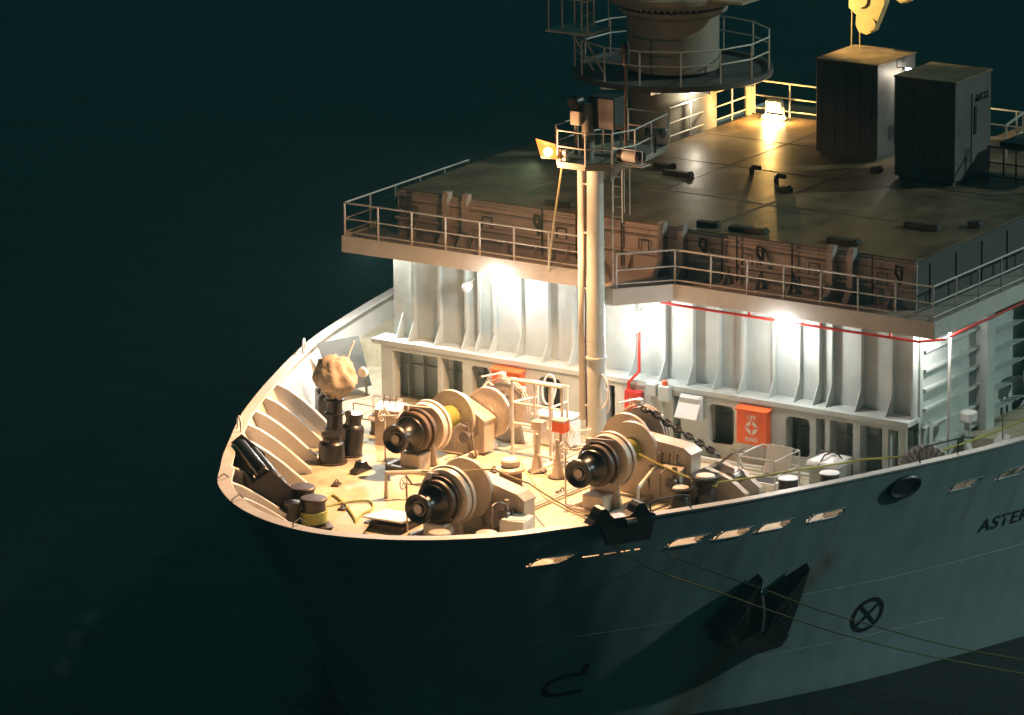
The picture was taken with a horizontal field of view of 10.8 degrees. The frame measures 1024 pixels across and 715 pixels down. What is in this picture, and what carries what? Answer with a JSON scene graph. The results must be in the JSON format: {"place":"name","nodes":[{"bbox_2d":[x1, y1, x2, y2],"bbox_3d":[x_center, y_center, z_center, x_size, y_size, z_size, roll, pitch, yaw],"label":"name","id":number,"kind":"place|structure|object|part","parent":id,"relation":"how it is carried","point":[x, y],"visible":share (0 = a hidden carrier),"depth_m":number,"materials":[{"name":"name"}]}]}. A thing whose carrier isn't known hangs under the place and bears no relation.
{"place":"outdoors","nodes":[
{"label":"outdoors","id":0,"kind":"place"},
{"bbox_2d":[315,387,326,419],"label":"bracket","id":1,"kind":"object","parent":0,"point":[320,405],"visible":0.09,"depth_m":156.22,"materials":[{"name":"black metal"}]},
{"bbox_2d":[0,0,1023,714],"bbox_3d":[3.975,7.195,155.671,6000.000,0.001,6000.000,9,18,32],"label":"sea","id":2,"kind":"structure","parent":0,"point":[182,274],"depth_m":198.31,"materials":[{"name":"teal liquid"}]},
{"bbox_2d":[218,102,1023,714],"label":"ship","id":3,"kind":"object","parent":2,"relation":"on","point":[556,610],"visible":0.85,"depth_m":149.98,"materials":[{"name":"paint"}]},
{"bbox_2d":[216,473,228,486],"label":"rail clip","id":4,"kind":"object","parent":3,"relation":"attached to","point":[219,477],"visible":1,"depth_m":145.03,"materials":[{"name":"white metal"}]},
{"bbox_2d":[231,494,243,507],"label":"rail clip","id":5,"kind":"object","parent":3,"relation":"attached to","point":[234,498],"visible":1,"depth_m":143.06,"materials":[{"name":"white metal"}]},
{"bbox_2d":[236,415,241,431],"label":"rail hoop","id":6,"kind":"object","parent":3,"relation":"on","point":[238,419],"visible":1,"depth_m":149.82,"materials":[{"name":"white paint"}]},
{"bbox_2d":[224,434,301,524],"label":"roller fairlead","id":7,"kind":"object","parent":3,"relation":"on","point":[270,483],"visible":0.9,"depth_m":145.90,"materials":[{"name":"paint"}]},
{"bbox_2d":[292,518,304,531],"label":"rail clip","id":8,"kind":"object","parent":3,"relation":"attached to","point":[296,521],"visible":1,"depth_m":140.94,"materials":[{"name":"grey metal"}]},
{"bbox_2d":[302,338,305,353],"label":"rail hoop","id":9,"kind":"object","parent":3,"relation":"on","point":[303,344],"visible":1,"depth_m":157.93,"materials":[{"name":"white paint"}]},
{"bbox_2d":[290,483,333,529],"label":"bollard pair","id":10,"kind":"object","parent":3,"relation":"on","point":[313,511],"visible":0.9,"depth_m":145.79,"materials":[{"name":"black metal"}]},
{"bbox_2d":[316,430,347,466],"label":"roller pedestal","id":11,"kind":"object","parent":3,"relation":"on","point":[331,445],"visible":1,"depth_m":151.93,"materials":[{"name":"black metal"}]},
{"bbox_2d":[312,341,367,431],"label":"covered davit","id":12,"kind":"object","parent":3,"relation":"on","point":[335,378],"visible":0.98,"depth_m":153.12,"materials":[{"name":"beige fabric"}]},
{"bbox_2d":[317,336,371,395],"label":"leaning plate","id":13,"kind":"object","parent":3,"relation":"on","point":[340,347],"visible":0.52,"depth_m":159.10,"materials":[{"name":"metal"}]},
{"bbox_2d":[327,494,367,533],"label":"mooring rope","id":14,"kind":"object","parent":3,"relation":"on","point":[341,500],"visible":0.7,"depth_m":147.79,"materials":[{"name":"yellow fabric"}]},
{"bbox_2d":[331,524,368,533],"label":"deck hatch","id":15,"kind":"object","parent":3,"relation":"on","point":[357,528],"visible":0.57,"depth_m":145.55,"materials":[{"name":"paint"}]},
{"bbox_2d":[326,500,373,522],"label":"mooring rope","id":16,"kind":"object","parent":3,"relation":"on","point":[361,514],"visible":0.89,"depth_m":148.13,"materials":[{"name":"yellow fabric"}]},
{"bbox_2d":[340,410,363,458],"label":"roller pedestal","id":17,"kind":"object","parent":3,"relation":"on","point":[352,432],"visible":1,"depth_m":152.62,"materials":[{"name":"black metal"}]},
{"bbox_2d":[350,460,371,475],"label":"deck cleat","id":18,"kind":"object","parent":3,"relation":"on","point":[360,467],"visible":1,"depth_m":151.18,"materials":[{"name":"black metal"}]},
{"bbox_2d":[367,410,374,435],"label":"mushroom vent","id":19,"kind":"object","parent":3,"relation":"on","point":[372,430],"visible":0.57,"depth_m":154.97,"materials":[{"name":"metal"}]},
{"bbox_2d":[353,394,402,421],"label":"safety railing","id":20,"kind":"object","parent":3,"relation":"on","point":[398,399],"visible":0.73,"depth_m":154.99,"materials":[{"name":"metal"}]},
{"bbox_2d":[373,395,405,445],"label":"control stand","id":21,"kind":"object","parent":3,"relation":"on","point":[394,408],"visible":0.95,"depth_m":153.76,"materials":[{"name":"paint"}]},
{"bbox_2d":[362,509,419,533],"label":"deck hatch","id":22,"kind":"object","parent":3,"relation":"on","point":[391,520],"visible":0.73,"depth_m":145.87,"materials":[{"name":"white paint"}]},
{"bbox_2d":[384,470,426,498],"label":"pipe guard","id":23,"kind":"object","parent":3,"relation":"on","point":[403,472],"visible":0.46,"depth_m":148.58,"materials":[{"name":"paint"}]},
{"bbox_2d":[378,372,530,475],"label":"mooring winch","id":24,"kind":"object","parent":3,"relation":"on","point":[419,434],"visible":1,"depth_m":152.43,"materials":[{"name":"white metal"}]},
{"bbox_2d":[482,373,492,386],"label":"long lever","id":25,"kind":"object","parent":24,"relation":"attached to","point":[487,382],"visible":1,"depth_m":153.44,"materials":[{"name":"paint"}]},
{"bbox_2d":[517,457,586,518],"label":"mooring rope","id":26,"kind":"object","parent":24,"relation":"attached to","point":[549,500],"visible":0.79,"depth_m":145.86,"materials":[{"name":"yellow fabric"}]},
{"bbox_2d":[344,159,577,265],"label":"guard rail","id":27,"kind":"object","parent":3,"relation":"on","point":[411,217],"visible":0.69,"depth_m":155.95,"materials":[{"name":"metal"}]},
{"bbox_2d":[428,529,496,535],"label":"bollard pair","id":28,"kind":"object","parent":3,"relation":"on","point":[438,532],"visible":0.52,"depth_m":143.04,"materials":[{"name":"paint"}]},
{"bbox_2d":[399,457,535,535],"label":"mooring winch","id":29,"kind":"object","parent":3,"relation":"on","point":[451,496],"visible":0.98,"depth_m":144.80,"materials":[{"name":"white metal"}]},
{"bbox_2d":[421,468,589,514],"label":"mooring rope","id":30,"kind":"object","parent":29,"relation":"attached to","point":[547,495],"visible":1,"depth_m":144.89,"materials":[{"name":"yellow fabric"}]},
{"bbox_2d":[462,278,475,292],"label":"floodlight","id":31,"kind":"object","parent":3,"relation":"attached to","point":[466,287],"visible":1,"depth_m":156.06,"materials":[{"name":"white paint"}]},
{"bbox_2d":[491,271,511,289],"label":"floodlight","id":32,"kind":"object","parent":3,"relation":"attached to","point":[500,280],"visible":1,"depth_m":154.56,"materials":[{"name":"grey"}]},
{"bbox_2d":[490,365,525,394],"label":"life ring box","id":33,"kind":"object","parent":3,"relation":"attached to","point":[514,372],"visible":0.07,"depth_m":155.45,"materials":[{"name":"orange paint"}]},
{"bbox_2d":[496,456,525,486],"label":"mushroom vent","id":34,"kind":"object","parent":3,"relation":"on","point":[511,466],"visible":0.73,"depth_m":149.22,"materials":[{"name":"metal"}]},
{"bbox_2d":[499,513,533,531],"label":"stores box","id":35,"kind":"object","parent":3,"relation":"on","point":[515,522],"visible":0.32,"depth_m":144.44,"materials":[{"name":"white paint"}]},
{"bbox_2d":[527,434,546,474],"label":"cone leg","id":36,"kind":"object","parent":3,"relation":"on","point":[537,464],"visible":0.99,"depth_m":150.96,"materials":[{"name":"paint"}]},
{"bbox_2d":[531,419,546,447],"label":"cable box","id":37,"kind":"object","parent":3,"relation":"on","point":[539,425],"visible":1,"depth_m":151.73,"materials":[{"name":"paint"}]},
{"bbox_2d":[510,377,568,463],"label":"pipe rack","id":38,"kind":"object","parent":3,"relation":"on","point":[535,405],"visible":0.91,"depth_m":152.17,"materials":[{"name":"metal"}]},
{"bbox_2d":[541,374,556,404],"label":"hose ring","id":39,"kind":"object","parent":3,"relation":"attached to","point":[545,378],"visible":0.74,"depth_m":154.70,"materials":[{"name":"white rubber"}]},
{"bbox_2d":[526,442,579,474],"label":"handrail","id":40,"kind":"object","parent":3,"relation":"on","point":[549,457],"visible":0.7,"depth_m":150.71,"materials":[{"name":"metal"}]},
{"bbox_2d":[547,168,562,271],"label":"halyard","id":41,"kind":"object","parent":3,"relation":"attached to","point":[554,219],"visible":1,"depth_m":151.60,"materials":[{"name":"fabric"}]},
{"bbox_2d":[531,408,580,447],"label":"locker","id":42,"kind":"object","parent":3,"relation":"on","point":[575,422],"visible":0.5,"depth_m":153.48,"materials":[{"name":"white metal"}]},
{"bbox_2d":[548,439,564,479],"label":"cone leg","id":43,"kind":"object","parent":3,"relation":"on","point":[557,473],"visible":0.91,"depth_m":150.37,"materials":[{"name":"paint"}]},
{"bbox_2d":[551,417,569,458],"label":"signal box","id":44,"kind":"object","parent":3,"relation":"on","point":[560,425],"visible":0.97,"depth_m":151.31,"materials":[{"name":"paint"}]},
{"bbox_2d":[569,425,590,437],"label":"shutoff valve","id":45,"kind":"object","parent":44,"relation":"attached to","point":[571,431],"visible":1,"depth_m":151.28,"materials":[{"name":"white paint"}]},
{"bbox_2d":[586,237,586,272],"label":"guard rail","id":46,"kind":"object","parent":3,"relation":"on","point":[586,254],"visible":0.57,"depth_m":152.16,"materials":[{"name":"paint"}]},
{"bbox_2d":[555,102,667,437],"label":"mast","id":47,"kind":"object","parent":3,"relation":"on","point":[598,166],"visible":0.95,"depth_m":150.60,"materials":[{"name":"metal"}]},
{"bbox_2d":[536,139,583,161],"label":"mast floodlight","id":48,"kind":"object","parent":47,"relation":"attached to","point":[547,150],"visible":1,"depth_m":149.39,"materials":[{"name":"yellow"}]},
{"bbox_2d":[567,94,584,159],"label":"searchlight","id":49,"kind":"object","parent":47,"relation":"on","point":[575,102],"visible":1,"depth_m":149.35,"materials":[{"name":"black metal"}]},
{"bbox_2d":[589,92,623,159],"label":"signal cabinet","id":50,"kind":"object","parent":47,"relation":"on","point":[608,111],"visible":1,"depth_m":149.42,"materials":[{"name":"metal"}]},
{"bbox_2d":[616,127,623,146],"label":"junction post","id":51,"kind":"object","parent":47,"relation":"on","point":[618,130],"visible":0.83,"depth_m":150.20,"materials":[{"name":"metal"}]},
{"bbox_2d":[614,41,629,148],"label":"whip aerial","id":52,"kind":"object","parent":47,"relation":"on","point":[625,54],"visible":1,"depth_m":148.78,"materials":[{"name":"black metal"}]},
{"bbox_2d":[613,147,650,167],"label":"navigation lamp","id":53,"kind":"object","parent":47,"relation":"on","point":[632,158],"visible":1,"depth_m":148.85,"materials":[{"name":"white paint"}]},
{"bbox_2d":[645,127,665,152],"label":"navigation lamp","id":54,"kind":"object","parent":47,"relation":"attached to","point":[658,133],"visible":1,"depth_m":150.16,"materials":[{"name":"metal"}]},
{"bbox_2d":[584,499,655,545],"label":"horned chock","id":55,"kind":"object","parent":3,"relation":"attached to","point":[631,528],"visible":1,"depth_m":140.99,"materials":[{"name":"black metal"}]},
{"bbox_2d":[558,398,701,513],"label":"mooring winch","id":56,"kind":"object","parent":3,"relation":"on","point":[608,464],"visible":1,"depth_m":147.69,"materials":[{"name":"white metal"}]},
{"bbox_2d":[638,453,716,486],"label":"mooring rope","id":57,"kind":"object","parent":56,"relation":"attached to","point":[663,466],"visible":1,"depth_m":147.64,"materials":[{"name":"yellow fabric"}]},
{"bbox_2d":[640,406,720,456],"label":"anchor chain","id":58,"kind":"object","parent":56,"relation":"attached to","point":[679,430],"visible":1,"depth_m":149.09,"materials":[{"name":"metal"}]},
{"bbox_2d":[621,307,642,333],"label":"floodlight","id":59,"kind":"object","parent":3,"relation":"attached to","point":[631,323],"visible":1,"depth_m":152.30,"materials":[{"name":"grey"}]},
{"bbox_2d":[624,389,643,410],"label":"fire hose box","id":60,"kind":"object","parent":3,"relation":"attached to","point":[633,394],"visible":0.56,"depth_m":153.25,"materials":[{"name":"red paint"}]},
{"bbox_2d":[636,465,657,500],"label":"pipe guard","id":61,"kind":"object","parent":3,"relation":"on","point":[645,478],"visible":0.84,"depth_m":147.47,"materials":[{"name":"white paint"}]},
{"bbox_2d":[646,382,658,406],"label":"junction box","id":62,"kind":"object","parent":3,"relation":"attached to","point":[651,389],"visible":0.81,"depth_m":152.87,"materials":[{"name":"paint"}]},
{"bbox_2d":[545,0,772,143],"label":"crane pedestal","id":63,"kind":"object","parent":3,"relation":"on","point":[677,55],"visible":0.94,"depth_m":163.82,"materials":[{"name":"paint"}]},
{"bbox_2d":[658,380,671,417],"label":"junction box","id":64,"kind":"object","parent":3,"relation":"attached to","point":[664,391],"visible":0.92,"depth_m":152.62,"materials":[{"name":"paint"}]},
{"bbox_2d":[648,452,685,502],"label":"control stand","id":65,"kind":"object","parent":3,"relation":"on","point":[654,484],"visible":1,"depth_m":148.08,"materials":[{"name":"paint"}]},
{"bbox_2d":[649,494,691,510],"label":"handrail","id":66,"kind":"object","parent":3,"relation":"on","point":[655,500],"visible":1,"depth_m":141.88,"materials":[{"name":"white metal"}]},
{"bbox_2d":[667,483,693,509],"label":"roller pedestal","id":67,"kind":"object","parent":3,"relation":"on","point":[679,489],"visible":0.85,"depth_m":147.00,"materials":[{"name":"black metal"}]},
{"bbox_2d":[674,393,702,422],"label":"vent flap","id":68,"kind":"object","parent":3,"relation":"attached to","point":[689,407],"visible":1,"depth_m":152.10,"materials":[{"name":"white paint"}]},
{"bbox_2d":[690,471,720,505],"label":"roller pedestal","id":69,"kind":"object","parent":3,"relation":"on","point":[705,491],"visible":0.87,"depth_m":147.13,"materials":[{"name":"black metal"}]},
{"bbox_2d":[668,86,752,142],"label":"guard rail","id":70,"kind":"object","parent":3,"relation":"on","point":[690,116],"visible":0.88,"depth_m":164.01,"materials":[{"name":"metal"}]},
{"bbox_2d":[692,452,762,501],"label":"chain stopper","id":71,"kind":"object","parent":3,"relation":"on","point":[734,489],"visible":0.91,"depth_m":148.11,"materials":[{"name":"paint"}]},
{"bbox_2d":[731,446,744,469],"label":"valve stand","id":72,"kind":"object","parent":3,"relation":"on","point":[738,457],"visible":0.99,"depth_m":148.79,"materials":[{"name":"paint"}]},
{"bbox_2d":[744,86,751,114],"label":"vent post","id":73,"kind":"object","parent":3,"relation":"on","point":[748,100],"visible":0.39,"depth_m":166.43,"materials":[{"name":"metal"}]},
{"bbox_2d":[735,404,771,446],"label":"life ring box","id":74,"kind":"object","parent":3,"relation":"attached to","point":[753,425],"visible":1,"depth_m":151.15,"materials":[{"name":"orange paint"}]},
{"bbox_2d":[704,563,809,652],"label":"anchor","id":75,"kind":"object","parent":3,"relation":"attached to","point":[736,624],"visible":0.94,"depth_m":145.15,"materials":[{"name":"metal"}]},
{"bbox_2d":[736,444,799,490],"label":"safety railing","id":76,"kind":"object","parent":3,"relation":"on","point":[762,459],"visible":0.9,"depth_m":149.19,"materials":[{"name":"metal"}]},
{"bbox_2d":[755,444,792,491],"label":"deck hatch","id":77,"kind":"object","parent":3,"relation":"on","point":[774,452],"visible":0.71,"depth_m":149.72,"materials":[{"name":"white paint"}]},
{"bbox_2d":[760,98,788,121],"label":"floodlight","id":78,"kind":"object","parent":3,"relation":"on","point":[774,105],"visible":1,"depth_m":165.73,"materials":[{"name":"paint"}]},
{"bbox_2d":[753,80,815,117],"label":"guard rail","id":79,"kind":"object","parent":3,"relation":"on","point":[789,99],"visible":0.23,"depth_m":166.06,"materials":[{"name":"metal"}]},
{"bbox_2d":[774,317,795,337],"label":"floodlight","id":80,"kind":"object","parent":3,"relation":"attached to","point":[784,327],"visible":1,"depth_m":149.60,"materials":[{"name":"grey glass"}]},
{"bbox_2d":[778,470,839,490],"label":"bollard pair","id":81,"kind":"object","parent":3,"relation":"on","point":[787,481],"visible":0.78,"depth_m":147.37,"materials":[{"name":"white paint"}]},
{"bbox_2d":[615,247,1023,321],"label":"guard rail","id":82,"kind":"object","parent":3,"relation":"on","point":[857,276],"visible":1,"depth_m":149.40,"materials":[{"name":"metal"}]},
{"bbox_2d":[616,545,1023,673],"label":"mooring line","id":83,"kind":"object","parent":3,"relation":"attached to","point":[815,625],"visible":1,"depth_m":139.11,"materials":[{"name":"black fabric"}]},
{"bbox_2d":[625,301,1023,396],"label":"pipe","id":84,"kind":"object","parent":3,"relation":"attached to","point":[749,315],"visible":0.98,"depth_m":150.06,"materials":[{"name":"red metal"}]},
{"bbox_2d":[805,449,852,483],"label":"locker","id":85,"kind":"object","parent":3,"relation":"on","point":[832,456],"visible":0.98,"depth_m":149.34,"materials":[{"name":"fabric"}]},
{"bbox_2d":[665,553,1023,659],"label":"mooring line","id":86,"kind":"object","parent":3,"relation":"attached to","point":[842,616],"visible":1,"depth_m":140.64,"materials":[{"name":"black fabric"}]},
{"bbox_2d":[815,44,916,161],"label":"deck locker","id":87,"kind":"object","parent":3,"relation":"on","point":[855,101],"visible":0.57,"depth_m":160.19,"materials":[{"name":"metal"}]},
{"bbox_2d":[897,67,911,69],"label":"tube lamp","id":88,"kind":"object","parent":87,"relation":"attached to","point":[907,68],"visible":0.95,"depth_m":160.03,"materials":[{"name":"white paint"}]},
{"bbox_2d":[716,419,1023,483],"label":"mooring rope","id":89,"kind":"object","parent":3,"relation":"attached to","point":[879,458],"visible":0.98,"depth_m":148.71,"materials":[{"name":"yellow fabric"}]},
{"bbox_2d":[898,444,946,465],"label":"folded awning","id":90,"kind":"object","parent":3,"relation":"on","point":[911,455],"visible":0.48,"depth_m":148.29,"materials":[{"name":"grey fabric"}]},
{"bbox_2d":[894,62,992,185],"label":"deck locker","id":91,"kind":"object","parent":3,"relation":"on","point":[942,122],"visible":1,"depth_m":157.08,"materials":[{"name":"metal"}]},
{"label":"door","id":92,"kind":"part","parent":91,"relation":"part of","materials":[{"name":"white metal"}]},
{"bbox_2d":[918,436,973,462],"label":"handrail","id":93,"kind":"object","parent":3,"relation":"on","point":[957,439],"visible":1,"depth_m":146.52,"materials":[{"name":"white metal"}]},
{"bbox_2d":[947,332,950,454],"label":"stanchion","id":94,"kind":"object","parent":3,"relation":"on","point":[949,394],"visible":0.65,"depth_m":148.88,"materials":[{"name":"paint"}]},
{"bbox_2d":[958,409,976,450],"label":"hydrant post","id":95,"kind":"object","parent":3,"relation":"on","point":[967,417],"visible":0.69,"depth_m":149.99,"materials":[{"name":"metal"}]},
{"bbox_2d":[986,145,1023,184],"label":"guard rail","id":96,"kind":"object","parent":3,"relation":"on","point":[1015,165],"visible":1,"depth_m":156.96,"materials":[{"name":"metal"}]},
{"bbox_2d":[990,108,1021,138],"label":"guard rail","id":97,"kind":"object","parent":3,"relation":"on","point":[1016,126],"visible":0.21,"depth_m":161.91,"materials":[{"name":"metal"}]},
{"bbox_2d":[1000,132,1023,176],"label":"dark awning","id":98,"kind":"object","parent":3,"relation":"on","point":[1015,142],"visible":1,"depth_m":157.76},
{"bbox_2d":[1005,111,1023,157],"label":"stair frame","id":99,"kind":"object","parent":3,"relation":"on","point":[1015,118],"visible":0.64,"depth_m":160.43,"materials":[{"name":"paint"}]},
{"bbox_2d":[849,0,912,47],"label":"hook block","id":100,"kind":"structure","parent":0,"point":[870,14],"depth_m":161.06,"materials":[{"name":"paint"}]},
{"bbox_2d":[993,413,1015,476],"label":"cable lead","id":101,"kind":"object","parent":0,"point":[1001,436],"visible":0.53,"depth_m":150.24,"materials":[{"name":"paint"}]}
]}

